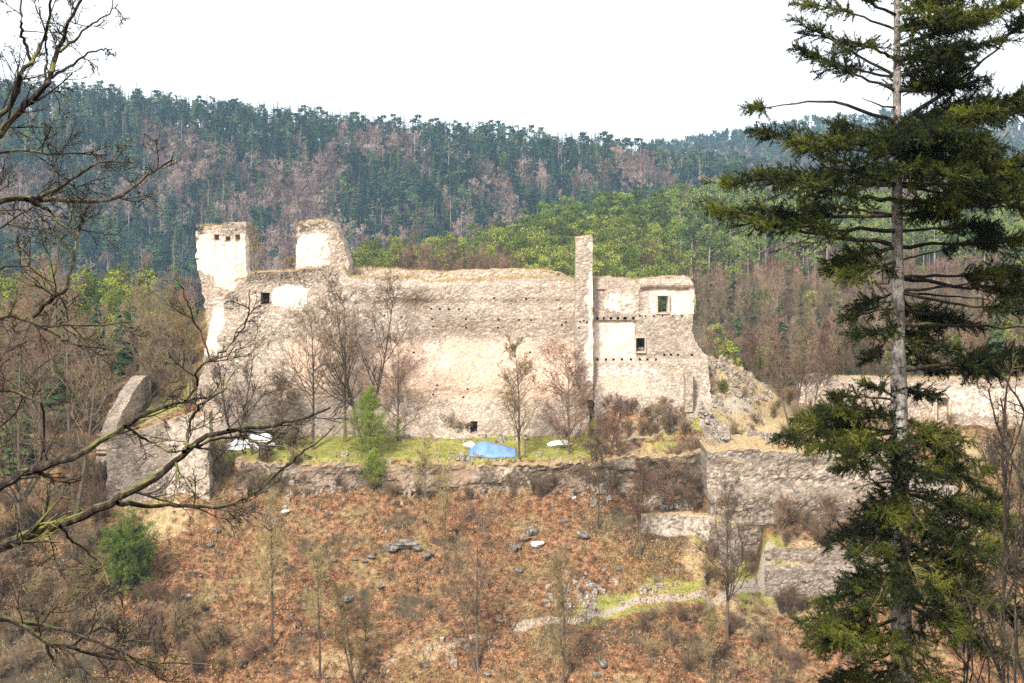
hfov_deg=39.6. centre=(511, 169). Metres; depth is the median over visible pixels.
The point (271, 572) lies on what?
bare tree
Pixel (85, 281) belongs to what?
young pine
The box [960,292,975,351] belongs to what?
young spruce
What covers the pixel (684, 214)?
pine tree
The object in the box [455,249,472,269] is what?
young pine
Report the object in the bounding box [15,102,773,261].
pale forest
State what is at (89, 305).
young pine
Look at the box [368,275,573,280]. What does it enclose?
grass crest
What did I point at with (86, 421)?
bare shrub
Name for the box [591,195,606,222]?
pine tree
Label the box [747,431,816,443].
stone wall
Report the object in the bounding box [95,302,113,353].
bare tree
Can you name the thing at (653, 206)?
pine tree
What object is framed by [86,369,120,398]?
bare shrub
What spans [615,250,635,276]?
young pine
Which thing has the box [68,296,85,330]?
young pine
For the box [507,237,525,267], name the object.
young pine
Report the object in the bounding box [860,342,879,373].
young pine
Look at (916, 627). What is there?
bare shrub
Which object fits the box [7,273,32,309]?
bare tree
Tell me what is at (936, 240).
tall pine
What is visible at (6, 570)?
bare shrub
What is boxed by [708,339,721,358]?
bare tree
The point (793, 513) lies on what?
bare shrub
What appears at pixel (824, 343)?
bare tree
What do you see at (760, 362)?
young pine
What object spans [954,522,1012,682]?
bare sapling
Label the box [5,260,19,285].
spruce tree
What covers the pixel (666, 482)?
bare shrub
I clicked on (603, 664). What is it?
rock
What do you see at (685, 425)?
bare shrub
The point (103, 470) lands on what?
bare shrub
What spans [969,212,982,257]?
pine tree
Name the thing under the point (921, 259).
pine tree
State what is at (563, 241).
young pine
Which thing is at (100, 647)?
bare shrub
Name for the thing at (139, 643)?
bare shrub
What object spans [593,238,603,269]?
young pine
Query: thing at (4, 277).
bare tree
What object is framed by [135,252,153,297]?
bare tree
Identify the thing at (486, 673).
rock
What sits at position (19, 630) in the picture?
bare shrub
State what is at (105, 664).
bare shrub
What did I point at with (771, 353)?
bare tree
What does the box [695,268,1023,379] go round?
scrub wood
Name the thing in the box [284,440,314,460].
bare shrub
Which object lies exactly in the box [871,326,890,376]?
bare tree
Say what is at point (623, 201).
pine tree
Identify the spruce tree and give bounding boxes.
[0,285,8,343]
[0,349,37,474]
[1,252,12,307]
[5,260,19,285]
[18,261,34,276]
[29,287,45,352]
[30,268,49,347]
[36,289,83,422]
[62,252,68,274]
[79,261,94,314]
[83,286,109,369]
[108,288,125,373]
[112,296,140,380]
[121,251,134,315]
[129,291,148,355]
[156,291,171,353]
[157,277,167,300]
[166,259,188,325]
[181,264,193,293]
[181,267,195,297]
[192,267,204,299]
[688,0,1023,682]
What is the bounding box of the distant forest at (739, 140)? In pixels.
[644,107,1023,180]
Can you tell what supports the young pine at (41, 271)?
on the ground at (298, 659)
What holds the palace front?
on the ground at (298, 659)
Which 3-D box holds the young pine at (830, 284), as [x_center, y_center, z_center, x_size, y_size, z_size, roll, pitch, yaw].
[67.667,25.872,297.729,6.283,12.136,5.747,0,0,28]
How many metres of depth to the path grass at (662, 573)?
130.53 m
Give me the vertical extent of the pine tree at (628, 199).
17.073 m
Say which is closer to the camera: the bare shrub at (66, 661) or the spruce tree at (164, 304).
the bare shrub at (66, 661)
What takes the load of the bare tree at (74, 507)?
on the ground at (298, 659)
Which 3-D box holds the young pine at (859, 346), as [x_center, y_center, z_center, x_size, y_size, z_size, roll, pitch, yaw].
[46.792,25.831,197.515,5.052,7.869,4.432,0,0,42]
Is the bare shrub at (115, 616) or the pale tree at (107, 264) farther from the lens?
the pale tree at (107, 264)
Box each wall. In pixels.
[95,376,152,480]
[106,409,212,502]
[196,265,589,438]
[233,446,700,497]
[352,267,573,280]
[641,511,714,551]
[697,404,732,441]
[697,434,959,554]
[715,517,741,566]
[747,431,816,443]
[763,545,889,597]
[796,373,1023,428]
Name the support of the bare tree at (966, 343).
on the ground at (298, 659)
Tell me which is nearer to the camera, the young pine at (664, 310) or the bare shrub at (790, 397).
the bare shrub at (790, 397)
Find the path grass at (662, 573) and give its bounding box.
[600,525,779,628]
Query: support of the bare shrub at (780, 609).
on the ground at (298, 659)
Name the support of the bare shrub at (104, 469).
on the ground at (298, 659)
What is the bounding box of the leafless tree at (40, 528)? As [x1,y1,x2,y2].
[0,0,368,682]
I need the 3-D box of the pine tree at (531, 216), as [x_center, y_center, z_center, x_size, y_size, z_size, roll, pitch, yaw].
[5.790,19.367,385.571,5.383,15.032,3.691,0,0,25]
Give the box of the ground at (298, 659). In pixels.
[0,113,1023,682]
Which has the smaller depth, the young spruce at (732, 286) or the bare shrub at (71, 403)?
the bare shrub at (71, 403)
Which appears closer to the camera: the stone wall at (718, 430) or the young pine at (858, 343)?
the stone wall at (718, 430)
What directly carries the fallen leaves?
on the ground at (298, 659)
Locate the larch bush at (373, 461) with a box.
[356,446,390,488]
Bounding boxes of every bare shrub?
[0,510,27,538]
[0,517,7,537]
[0,548,34,577]
[0,560,21,586]
[0,566,42,598]
[0,568,11,594]
[0,622,23,647]
[0,651,14,675]
[1,364,14,379]
[1,546,38,566]
[1,604,36,634]
[3,611,28,640]
[5,492,40,531]
[5,498,35,530]
[6,533,35,554]
[6,629,44,674]
[7,595,44,620]
[9,358,41,380]
[10,496,42,526]
[10,565,47,602]
[11,589,47,614]
[16,599,63,635]
[17,578,40,596]
[19,562,40,583]
[21,403,50,432]
[23,484,68,513]
[31,499,65,534]
[32,447,67,462]
[36,405,79,435]
[47,501,72,531]
[52,405,89,422]
[53,651,79,671]
[55,393,83,422]
[55,565,83,600]
[55,576,83,620]
[59,428,94,452]
[60,523,75,542]
[60,593,88,640]
[61,526,91,559]
[65,559,91,582]
[66,447,102,479]
[68,509,91,538]
[68,550,102,576]
[68,572,92,589]
[70,409,99,431]
[73,373,92,398]
[74,561,103,581]
[76,457,92,467]
[77,518,109,545]
[78,398,110,435]
[79,393,118,418]
[81,477,113,526]
[81,581,110,607]
[82,569,132,604]
[82,578,111,609]
[83,598,120,631]
[84,476,111,502]
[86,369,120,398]
[86,452,109,494]
[88,390,109,404]
[88,591,116,637]
[88,636,115,674]
[89,633,112,668]
[94,461,106,480]
[95,458,106,484]
[100,619,139,661]
[102,370,120,385]
[104,351,117,373]
[104,616,134,656]
[105,645,143,676]
[122,366,140,380]
[127,615,171,647]
[130,602,156,633]
[130,615,151,647]
[131,577,165,602]
[135,595,164,616]
[138,627,172,655]
[142,606,160,632]
[148,368,173,385]
[151,363,169,382]
[152,344,169,367]
[152,368,174,397]
[158,378,183,398]
[158,574,193,613]
[160,604,193,643]
[163,366,183,385]
[163,597,192,625]
[181,641,206,669]
[183,629,219,656]
[185,346,201,362]
[185,363,199,392]
[189,643,204,676]
[209,618,235,641]
[210,627,235,649]
[211,435,236,462]
[228,461,258,477]
[234,629,270,661]
[236,475,266,490]
[237,462,265,484]
[242,469,271,494]
[252,438,271,461]
[255,470,285,489]
[281,429,299,450]
[283,451,311,464]
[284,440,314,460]
[285,416,305,448]
[356,469,388,488]
[438,411,455,426]
[445,417,475,432]
[445,418,464,429]
[527,475,554,499]
[529,467,562,491]
[579,421,600,439]
[595,471,626,490]
[628,599,669,621]
[636,635,670,658]
[642,397,671,414]
[645,454,689,482]
[649,471,669,487]
[651,472,685,504]
[652,478,695,510]
[655,622,686,648]
[657,406,680,435]
[657,441,691,453]
[671,430,707,453]
[672,467,701,481]
[673,411,698,435]
[678,464,693,481]
[680,469,703,503]
[680,486,700,509]
[681,488,704,511]
[682,478,703,508]
[685,470,702,490]
[685,630,712,663]
[699,555,716,578]
[750,518,772,547]
[765,638,790,663]
[770,504,803,524]
[770,505,789,531]
[773,387,801,404]
[773,492,805,526]
[773,588,787,613]
[774,587,805,618]
[780,645,806,674]
[781,592,810,612]
[786,403,803,420]
[788,646,806,666]
[800,505,816,525]
[804,515,839,545]
[807,527,827,544]
[808,487,830,506]
[808,512,836,539]
[812,519,853,545]
[814,494,843,513]
[817,506,837,523]
[843,504,859,522]
[867,403,887,427]
[908,410,948,454]
[912,606,938,650]
[912,610,937,640]
[938,419,965,438]
[943,409,962,425]
[951,487,988,530]
[953,621,978,653]
[959,459,988,492]
[965,420,1020,465]
[978,569,993,592]
[982,427,1023,458]
[986,616,1019,645]
[988,553,1000,577]
[990,414,1016,429]
[990,630,1023,678]
[993,484,1020,501]
[997,494,1023,543]
[1000,535,1023,566]
[1008,464,1023,493]
[1011,465,1023,500]
[1012,446,1023,469]
[1014,442,1023,475]
[1015,424,1023,451]
[1017,619,1023,642]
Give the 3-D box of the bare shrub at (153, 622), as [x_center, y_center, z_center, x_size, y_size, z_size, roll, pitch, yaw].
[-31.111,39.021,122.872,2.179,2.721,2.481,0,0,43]
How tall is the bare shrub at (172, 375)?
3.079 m
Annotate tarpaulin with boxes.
[225,439,245,450]
[244,433,277,448]
[470,442,515,458]
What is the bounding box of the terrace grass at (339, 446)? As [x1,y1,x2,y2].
[217,421,596,462]
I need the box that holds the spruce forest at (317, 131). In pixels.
[0,73,1021,295]
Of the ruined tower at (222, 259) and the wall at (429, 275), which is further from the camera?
the wall at (429, 275)
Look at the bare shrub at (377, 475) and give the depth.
139.53 m
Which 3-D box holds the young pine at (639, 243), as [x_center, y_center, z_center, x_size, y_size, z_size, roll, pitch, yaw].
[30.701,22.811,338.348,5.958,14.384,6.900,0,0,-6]
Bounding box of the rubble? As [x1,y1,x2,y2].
[220,338,780,672]
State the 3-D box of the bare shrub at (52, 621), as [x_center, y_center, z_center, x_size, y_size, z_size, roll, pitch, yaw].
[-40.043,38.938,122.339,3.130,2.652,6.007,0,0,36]
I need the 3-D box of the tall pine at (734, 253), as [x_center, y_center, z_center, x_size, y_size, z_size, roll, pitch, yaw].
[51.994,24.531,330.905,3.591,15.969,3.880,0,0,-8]
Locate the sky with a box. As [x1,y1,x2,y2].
[0,0,1023,165]
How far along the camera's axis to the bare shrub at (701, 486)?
138.50 m
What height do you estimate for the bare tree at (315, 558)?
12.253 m
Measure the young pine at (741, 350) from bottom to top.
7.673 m
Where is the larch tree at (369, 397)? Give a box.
[332,384,403,457]
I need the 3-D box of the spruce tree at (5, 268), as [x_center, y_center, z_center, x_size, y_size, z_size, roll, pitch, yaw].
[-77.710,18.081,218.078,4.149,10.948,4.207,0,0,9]
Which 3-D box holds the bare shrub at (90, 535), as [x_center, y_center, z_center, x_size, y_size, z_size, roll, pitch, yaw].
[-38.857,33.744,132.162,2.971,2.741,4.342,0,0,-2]
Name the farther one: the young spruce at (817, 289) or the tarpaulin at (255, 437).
the young spruce at (817, 289)
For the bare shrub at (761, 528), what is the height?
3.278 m
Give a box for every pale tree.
[100,255,112,272]
[248,222,294,271]
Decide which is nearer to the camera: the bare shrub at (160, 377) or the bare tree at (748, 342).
the bare shrub at (160, 377)
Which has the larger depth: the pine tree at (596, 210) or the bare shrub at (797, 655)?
the pine tree at (596, 210)
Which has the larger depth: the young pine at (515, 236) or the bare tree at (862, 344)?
the young pine at (515, 236)
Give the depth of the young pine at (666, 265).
305.26 m
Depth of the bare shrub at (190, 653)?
119.22 m
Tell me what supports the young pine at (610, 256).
on the ground at (298, 659)
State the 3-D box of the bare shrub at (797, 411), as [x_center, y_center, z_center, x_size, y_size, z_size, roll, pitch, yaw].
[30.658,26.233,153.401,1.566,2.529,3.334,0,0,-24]
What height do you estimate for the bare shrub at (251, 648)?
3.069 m
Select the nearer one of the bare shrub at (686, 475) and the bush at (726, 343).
the bare shrub at (686, 475)
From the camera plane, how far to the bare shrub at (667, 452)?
141.36 m
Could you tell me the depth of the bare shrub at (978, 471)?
136.15 m
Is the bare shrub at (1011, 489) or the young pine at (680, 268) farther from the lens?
the young pine at (680, 268)
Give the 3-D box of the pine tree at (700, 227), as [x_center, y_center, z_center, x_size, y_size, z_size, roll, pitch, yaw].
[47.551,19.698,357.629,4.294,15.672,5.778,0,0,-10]
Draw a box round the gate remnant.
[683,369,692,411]
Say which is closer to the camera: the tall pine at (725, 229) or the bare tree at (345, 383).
the bare tree at (345, 383)
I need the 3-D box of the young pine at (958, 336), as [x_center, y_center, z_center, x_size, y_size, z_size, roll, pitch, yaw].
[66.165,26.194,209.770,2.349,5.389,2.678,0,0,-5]
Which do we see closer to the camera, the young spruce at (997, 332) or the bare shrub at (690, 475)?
the bare shrub at (690, 475)
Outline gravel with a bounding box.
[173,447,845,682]
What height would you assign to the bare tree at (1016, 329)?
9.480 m
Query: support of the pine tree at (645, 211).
on the ground at (298, 659)
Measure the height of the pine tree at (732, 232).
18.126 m
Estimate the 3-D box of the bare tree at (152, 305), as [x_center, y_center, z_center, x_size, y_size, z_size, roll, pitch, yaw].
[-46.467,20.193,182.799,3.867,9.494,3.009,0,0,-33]
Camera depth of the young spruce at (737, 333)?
242.22 m
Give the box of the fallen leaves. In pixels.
[0,443,959,682]
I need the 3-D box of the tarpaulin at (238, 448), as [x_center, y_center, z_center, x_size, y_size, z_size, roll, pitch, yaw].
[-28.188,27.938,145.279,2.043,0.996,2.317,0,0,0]
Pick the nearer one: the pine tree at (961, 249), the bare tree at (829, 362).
the bare tree at (829, 362)
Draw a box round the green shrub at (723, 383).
[715,376,730,395]
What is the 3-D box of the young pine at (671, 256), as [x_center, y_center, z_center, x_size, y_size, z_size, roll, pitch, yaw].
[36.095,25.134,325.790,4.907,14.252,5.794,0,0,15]
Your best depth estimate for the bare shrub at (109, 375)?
157.80 m
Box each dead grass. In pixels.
[644,360,1022,468]
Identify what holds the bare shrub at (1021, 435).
on the ground at (298, 659)
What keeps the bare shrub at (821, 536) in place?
on the ground at (298, 659)
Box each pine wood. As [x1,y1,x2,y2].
[414,197,687,271]
[468,184,1023,249]
[671,178,1023,273]
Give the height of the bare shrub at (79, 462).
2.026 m
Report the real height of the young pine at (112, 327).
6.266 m
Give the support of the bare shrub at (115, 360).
on the ground at (298, 659)
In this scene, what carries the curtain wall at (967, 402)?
on the ground at (298, 659)
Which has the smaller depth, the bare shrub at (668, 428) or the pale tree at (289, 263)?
the bare shrub at (668, 428)
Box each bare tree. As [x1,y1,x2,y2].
[0,239,96,463]
[0,252,13,302]
[0,292,20,352]
[0,292,76,559]
[0,366,11,419]
[1,295,20,353]
[1,299,37,355]
[2,303,30,364]
[3,286,37,341]
[4,359,24,404]
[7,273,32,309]
[7,273,128,514]
[20,269,44,311]
[21,372,42,415]
[23,257,52,294]
[26,330,47,382]
[41,322,56,378]
[45,289,65,359]
[49,258,64,289]
[57,276,70,302]
[68,339,84,386]
[69,310,87,371]
[73,273,83,309]
[74,328,112,415]
[75,348,82,378]
[76,311,88,349]
[86,322,100,380]
[94,331,118,378]
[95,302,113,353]
[112,270,129,316]
[115,269,176,398]
[117,272,164,369]
[128,267,156,310]
[128,330,146,368]
[130,322,147,363]
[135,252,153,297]
[145,292,158,354]
[155,267,184,333]
[157,297,177,338]
[160,285,189,354]
[160,297,226,413]
[173,285,193,332]
[175,291,200,319]
[176,274,198,321]
[202,335,276,441]
[251,286,359,449]
[251,486,291,648]
[256,358,307,442]
[292,252,423,442]
[302,542,331,678]
[304,279,369,442]
[326,577,391,682]
[372,325,431,440]
[407,431,444,513]
[423,461,455,556]
[426,492,521,672]
[492,328,546,460]
[530,544,587,682]
[531,337,606,454]
[577,427,623,529]
[592,391,633,456]
[621,455,661,558]
[686,472,765,641]
[697,324,721,358]
[697,330,720,354]
[698,600,720,682]
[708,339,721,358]
[721,328,741,358]
[736,323,755,371]
[743,322,765,379]
[744,328,764,381]
[754,327,778,378]
[754,343,765,380]
[756,317,817,426]
[760,311,789,383]
[764,353,777,387]
[775,334,792,389]
[776,327,791,375]
[788,327,834,424]
[790,344,849,404]
[793,325,812,365]
[802,306,827,372]
[804,334,817,372]
[804,341,814,373]
[813,316,832,372]
[814,318,839,373]
[815,305,843,374]
[815,312,844,365]
[816,306,843,361]
[824,337,838,372]
[835,322,850,374]
[847,340,857,374]
[849,312,863,374]
[849,315,868,374]
[853,317,867,371]
[862,301,876,373]
[864,336,876,374]
[867,345,879,375]
[869,305,886,359]
[871,318,884,374]
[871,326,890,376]
[875,321,890,373]
[927,293,951,359]
[933,312,949,362]
[954,328,973,360]
[957,299,988,350]
[961,313,978,351]
[961,323,980,354]
[973,308,985,342]
[975,297,991,347]
[975,303,995,347]
[1000,322,1019,376]
[1007,314,1023,375]
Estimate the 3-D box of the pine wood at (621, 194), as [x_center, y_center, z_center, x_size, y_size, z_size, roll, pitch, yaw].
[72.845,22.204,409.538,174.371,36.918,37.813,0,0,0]
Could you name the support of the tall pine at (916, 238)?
on the ground at (298, 659)
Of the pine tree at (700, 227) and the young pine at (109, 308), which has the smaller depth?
the young pine at (109, 308)
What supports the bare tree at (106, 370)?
on the ground at (298, 659)
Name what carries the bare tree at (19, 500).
on the ground at (298, 659)
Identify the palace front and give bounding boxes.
[593,275,713,420]
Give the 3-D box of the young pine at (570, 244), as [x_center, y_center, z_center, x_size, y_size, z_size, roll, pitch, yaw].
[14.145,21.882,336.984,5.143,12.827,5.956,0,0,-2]
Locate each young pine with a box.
[0,277,17,312]
[1,291,10,330]
[2,272,27,328]
[9,296,40,340]
[10,271,25,315]
[39,274,53,319]
[40,266,58,318]
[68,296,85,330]
[70,265,97,303]
[70,268,96,318]
[75,293,96,335]
[84,278,98,306]
[85,277,106,320]
[95,278,122,320]
[99,268,117,289]
[99,287,123,324]
[100,262,123,291]
[101,286,128,339]
[105,268,137,310]
[105,313,123,352]
[106,269,126,315]
[117,283,133,315]
[124,297,145,318]
[125,286,150,327]
[131,312,149,364]
[133,276,145,291]
[134,264,154,310]
[137,269,161,313]
[145,309,160,357]
[153,294,168,324]
[185,301,200,318]
[350,245,374,265]
[353,240,378,261]
[354,252,373,266]
[360,235,384,267]
[361,239,382,266]
[370,254,387,266]
[370,255,385,266]
[378,243,391,259]
[383,238,404,267]
[383,244,401,267]
[384,235,406,265]
[403,233,421,267]
[424,236,446,269]
[434,234,454,268]
[435,242,449,269]
[437,232,455,267]
[438,231,464,269]
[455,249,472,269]
[457,245,472,263]
[465,246,479,267]
[475,228,500,268]
[475,231,494,266]
[477,245,496,268]
[486,230,509,263]
[489,228,512,267]
[489,233,504,264]
[506,230,518,256]
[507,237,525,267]
[510,243,520,267]
[511,232,533,263]
[514,246,538,268]
[519,230,532,262]
[522,234,536,259]
[526,232,543,264]
[527,250,544,267]
[530,248,542,265]
[530,251,554,269]
[537,237,549,253]
[540,245,561,270]
[543,240,561,269]
[545,224,571,270]
[545,256,557,270]
[553,222,574,265]
[554,245,574,277]
[559,255,574,275]
[562,236,574,275]
[565,237,574,269]
[566,248,574,276]
[577,220,608,250]
[582,229,595,249]
[592,245,603,273]
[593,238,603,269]
[597,244,620,273]
[599,243,620,273]
[600,240,615,271]
[600,261,619,276]
[603,259,621,277]
[605,251,625,276]
[611,259,626,272]
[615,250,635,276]
[619,268,635,277]
[624,245,639,277]
[628,237,652,275]
[630,244,648,277]
[630,263,649,278]
[642,267,663,311]
[646,272,665,311]
[648,245,663,273]
[648,264,665,308]
[653,252,668,298]
[656,260,676,309]
[660,249,676,274]
[664,257,690,301]
[665,248,691,298]
[680,244,711,291]
[694,265,714,309]
[703,323,724,347]
[711,328,730,358]
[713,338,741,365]
[726,260,752,311]
[726,342,749,369]
[746,346,776,384]
[778,254,801,309]
[799,262,812,298]
[823,273,840,301]
[834,327,865,373]
[835,333,860,375]
[837,243,870,295]
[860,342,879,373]
[882,333,909,372]
[914,265,927,286]
[939,330,955,362]
[953,333,963,350]
[965,259,984,291]
[1002,318,1023,360]
[1004,331,1023,348]
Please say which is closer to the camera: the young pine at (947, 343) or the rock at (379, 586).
the rock at (379, 586)
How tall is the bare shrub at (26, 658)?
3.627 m
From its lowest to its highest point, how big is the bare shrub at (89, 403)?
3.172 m
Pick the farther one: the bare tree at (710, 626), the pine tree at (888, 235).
the pine tree at (888, 235)
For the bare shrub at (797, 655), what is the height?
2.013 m
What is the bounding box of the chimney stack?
[574,235,592,399]
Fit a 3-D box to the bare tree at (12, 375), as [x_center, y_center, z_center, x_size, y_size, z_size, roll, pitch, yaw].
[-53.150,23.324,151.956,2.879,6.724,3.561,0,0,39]
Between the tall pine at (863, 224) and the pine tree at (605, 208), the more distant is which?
the pine tree at (605, 208)
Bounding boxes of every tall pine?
[668,216,688,262]
[680,219,701,278]
[694,225,722,298]
[702,236,714,261]
[710,222,727,290]
[715,218,731,278]
[722,228,739,283]
[725,233,743,265]
[727,241,743,272]
[731,235,748,274]
[739,222,753,280]
[742,221,764,279]
[750,232,766,266]
[750,238,767,263]
[756,225,775,281]
[773,227,787,256]
[775,235,791,267]
[783,228,803,260]
[792,229,813,261]
[796,221,816,278]
[808,239,822,290]
[812,236,822,278]
[817,222,841,259]
[822,232,837,260]
[831,221,844,249]
[839,235,858,270]
[850,224,866,248]
[853,212,871,237]
[863,220,878,256]
[869,221,883,247]
[874,235,890,261]
[903,227,918,259]
[905,224,922,298]
[915,220,932,264]
[921,229,936,273]
[923,218,931,267]
[923,225,944,279]
[924,222,942,278]
[927,230,948,270]
[976,250,990,260]
[999,232,1018,262]
[1000,222,1018,264]
[1009,220,1023,261]
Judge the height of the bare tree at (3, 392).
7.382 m
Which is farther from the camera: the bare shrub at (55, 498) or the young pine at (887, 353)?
the young pine at (887, 353)
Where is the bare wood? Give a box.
[388,199,1023,320]
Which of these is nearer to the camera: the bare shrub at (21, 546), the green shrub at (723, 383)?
the bare shrub at (21, 546)
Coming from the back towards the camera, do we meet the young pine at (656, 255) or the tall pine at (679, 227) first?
the tall pine at (679, 227)
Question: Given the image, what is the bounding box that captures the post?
[524,439,525,457]
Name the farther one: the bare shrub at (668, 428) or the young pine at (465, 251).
the young pine at (465, 251)
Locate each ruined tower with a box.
[195,222,250,333]
[296,219,353,275]
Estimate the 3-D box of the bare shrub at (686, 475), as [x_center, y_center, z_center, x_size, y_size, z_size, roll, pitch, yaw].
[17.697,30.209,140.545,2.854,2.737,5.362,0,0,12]
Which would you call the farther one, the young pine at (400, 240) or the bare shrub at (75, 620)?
the young pine at (400, 240)
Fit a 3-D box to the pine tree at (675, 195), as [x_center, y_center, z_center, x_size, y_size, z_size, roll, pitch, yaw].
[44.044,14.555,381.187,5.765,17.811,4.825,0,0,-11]
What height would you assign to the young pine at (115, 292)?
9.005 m
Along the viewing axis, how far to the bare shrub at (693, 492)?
138.14 m
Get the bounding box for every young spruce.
[716,268,727,323]
[721,265,743,328]
[730,306,744,357]
[743,320,760,379]
[745,282,757,320]
[764,293,793,385]
[793,316,814,379]
[795,290,805,330]
[805,301,822,372]
[812,272,821,318]
[812,303,820,350]
[830,293,852,375]
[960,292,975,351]
[984,315,996,348]
[988,300,1008,376]
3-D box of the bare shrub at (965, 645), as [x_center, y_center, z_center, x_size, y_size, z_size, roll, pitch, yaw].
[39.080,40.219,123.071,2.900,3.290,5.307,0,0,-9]
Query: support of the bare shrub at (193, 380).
on the ground at (298, 659)
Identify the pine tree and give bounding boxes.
[491,220,510,238]
[506,219,522,230]
[517,208,536,229]
[523,217,536,236]
[527,214,538,225]
[534,214,549,238]
[535,203,551,239]
[535,211,553,236]
[538,200,553,232]
[553,209,570,235]
[554,196,574,221]
[560,203,580,230]
[570,209,586,223]
[588,201,605,222]
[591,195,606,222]
[596,201,609,224]
[601,191,617,227]
[604,205,619,245]
[617,193,637,234]
[617,196,629,223]
[622,211,633,228]
[627,207,640,237]
[631,188,643,227]
[638,204,650,229]
[647,189,666,227]
[649,203,661,229]
[652,208,665,240]
[659,198,671,252]
[663,187,679,228]
[666,192,687,247]
[674,215,686,255]
[677,211,692,272]
[682,225,693,259]
[684,218,703,280]
[692,217,708,264]
[697,232,715,273]
[698,224,721,270]
[706,237,722,273]
[712,230,730,274]
[717,216,741,279]
[724,235,744,270]
[734,237,749,277]
[747,243,761,287]
[784,201,797,257]
[877,233,890,273]
[889,235,913,268]
[903,221,921,265]
[908,227,926,271]
[936,236,947,269]
[939,230,955,271]
[942,220,955,261]
[954,228,970,264]
[954,236,970,272]
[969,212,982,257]
[971,234,985,259]
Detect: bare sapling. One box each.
[930,344,1023,682]
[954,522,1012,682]
[983,367,1023,682]
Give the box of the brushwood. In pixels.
[0,329,1023,681]
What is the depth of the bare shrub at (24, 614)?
122.88 m
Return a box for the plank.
[251,429,284,430]
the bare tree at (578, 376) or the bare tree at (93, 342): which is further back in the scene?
the bare tree at (93, 342)
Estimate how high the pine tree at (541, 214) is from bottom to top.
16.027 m
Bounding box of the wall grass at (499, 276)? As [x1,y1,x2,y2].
[135,218,1023,463]
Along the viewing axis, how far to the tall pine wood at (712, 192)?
376.86 m
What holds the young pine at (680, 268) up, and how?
on the ground at (298, 659)
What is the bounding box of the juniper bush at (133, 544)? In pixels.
[85,497,164,597]
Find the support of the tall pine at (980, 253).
on the ground at (298, 659)
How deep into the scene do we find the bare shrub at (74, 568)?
128.04 m
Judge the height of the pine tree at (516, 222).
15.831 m
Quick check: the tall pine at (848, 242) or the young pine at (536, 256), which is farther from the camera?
the tall pine at (848, 242)
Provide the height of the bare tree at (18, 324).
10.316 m
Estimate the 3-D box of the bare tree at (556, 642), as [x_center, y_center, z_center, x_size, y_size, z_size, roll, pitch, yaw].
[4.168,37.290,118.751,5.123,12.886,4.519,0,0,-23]
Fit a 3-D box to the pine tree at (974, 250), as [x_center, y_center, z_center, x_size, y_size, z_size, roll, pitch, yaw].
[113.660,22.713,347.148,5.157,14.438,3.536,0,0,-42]
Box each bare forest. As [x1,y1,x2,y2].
[0,82,1022,306]
[669,125,1023,168]
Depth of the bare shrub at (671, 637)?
122.55 m
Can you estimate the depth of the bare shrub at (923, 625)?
123.84 m
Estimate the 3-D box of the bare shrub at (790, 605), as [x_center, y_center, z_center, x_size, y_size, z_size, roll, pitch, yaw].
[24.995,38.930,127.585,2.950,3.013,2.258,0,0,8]
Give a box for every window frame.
[634,336,645,352]
[656,294,669,313]
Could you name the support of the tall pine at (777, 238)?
on the ground at (298, 659)
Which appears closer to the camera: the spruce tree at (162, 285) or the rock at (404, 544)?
the rock at (404, 544)
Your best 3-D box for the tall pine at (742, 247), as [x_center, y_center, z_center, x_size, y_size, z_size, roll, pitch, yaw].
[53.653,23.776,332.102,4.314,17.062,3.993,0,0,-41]
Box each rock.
[212,527,221,532]
[339,594,353,601]
[377,584,385,588]
[384,544,397,551]
[388,539,417,549]
[412,545,422,551]
[422,551,434,557]
[463,441,474,448]
[483,670,490,676]
[509,543,516,552]
[514,568,523,572]
[520,536,531,541]
[525,526,537,535]
[531,541,544,548]
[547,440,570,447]
[577,530,590,539]
[593,671,600,677]
[599,660,607,667]
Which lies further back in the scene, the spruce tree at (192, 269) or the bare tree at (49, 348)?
the spruce tree at (192, 269)
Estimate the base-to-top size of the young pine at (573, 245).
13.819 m
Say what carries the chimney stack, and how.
on the castle wall at (459, 337)
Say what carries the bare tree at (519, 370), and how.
on the ground at (298, 659)
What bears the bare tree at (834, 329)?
on the ground at (298, 659)
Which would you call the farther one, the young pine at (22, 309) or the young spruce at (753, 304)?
the young spruce at (753, 304)
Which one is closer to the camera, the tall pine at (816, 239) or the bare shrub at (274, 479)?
the bare shrub at (274, 479)
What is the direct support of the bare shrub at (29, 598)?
on the ground at (298, 659)
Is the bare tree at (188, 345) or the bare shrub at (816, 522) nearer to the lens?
the bare shrub at (816, 522)
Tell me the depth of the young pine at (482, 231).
337.24 m
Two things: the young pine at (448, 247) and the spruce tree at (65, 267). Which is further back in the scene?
the spruce tree at (65, 267)
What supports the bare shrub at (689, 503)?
on the ground at (298, 659)
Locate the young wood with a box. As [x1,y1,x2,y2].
[693,283,1018,325]
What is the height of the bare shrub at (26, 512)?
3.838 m
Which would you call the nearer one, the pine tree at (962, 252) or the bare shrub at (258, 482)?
the bare shrub at (258, 482)
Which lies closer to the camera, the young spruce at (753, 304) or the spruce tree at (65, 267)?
the young spruce at (753, 304)
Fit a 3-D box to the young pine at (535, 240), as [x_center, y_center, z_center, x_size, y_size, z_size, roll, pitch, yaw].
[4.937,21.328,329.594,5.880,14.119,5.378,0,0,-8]
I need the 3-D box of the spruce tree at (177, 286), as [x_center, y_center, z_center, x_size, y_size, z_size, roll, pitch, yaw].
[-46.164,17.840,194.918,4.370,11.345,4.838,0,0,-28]
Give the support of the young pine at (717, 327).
on the ground at (298, 659)
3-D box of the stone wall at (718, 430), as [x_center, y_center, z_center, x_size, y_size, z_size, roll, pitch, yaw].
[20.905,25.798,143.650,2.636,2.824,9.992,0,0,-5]
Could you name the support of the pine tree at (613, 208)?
on the ground at (298, 659)

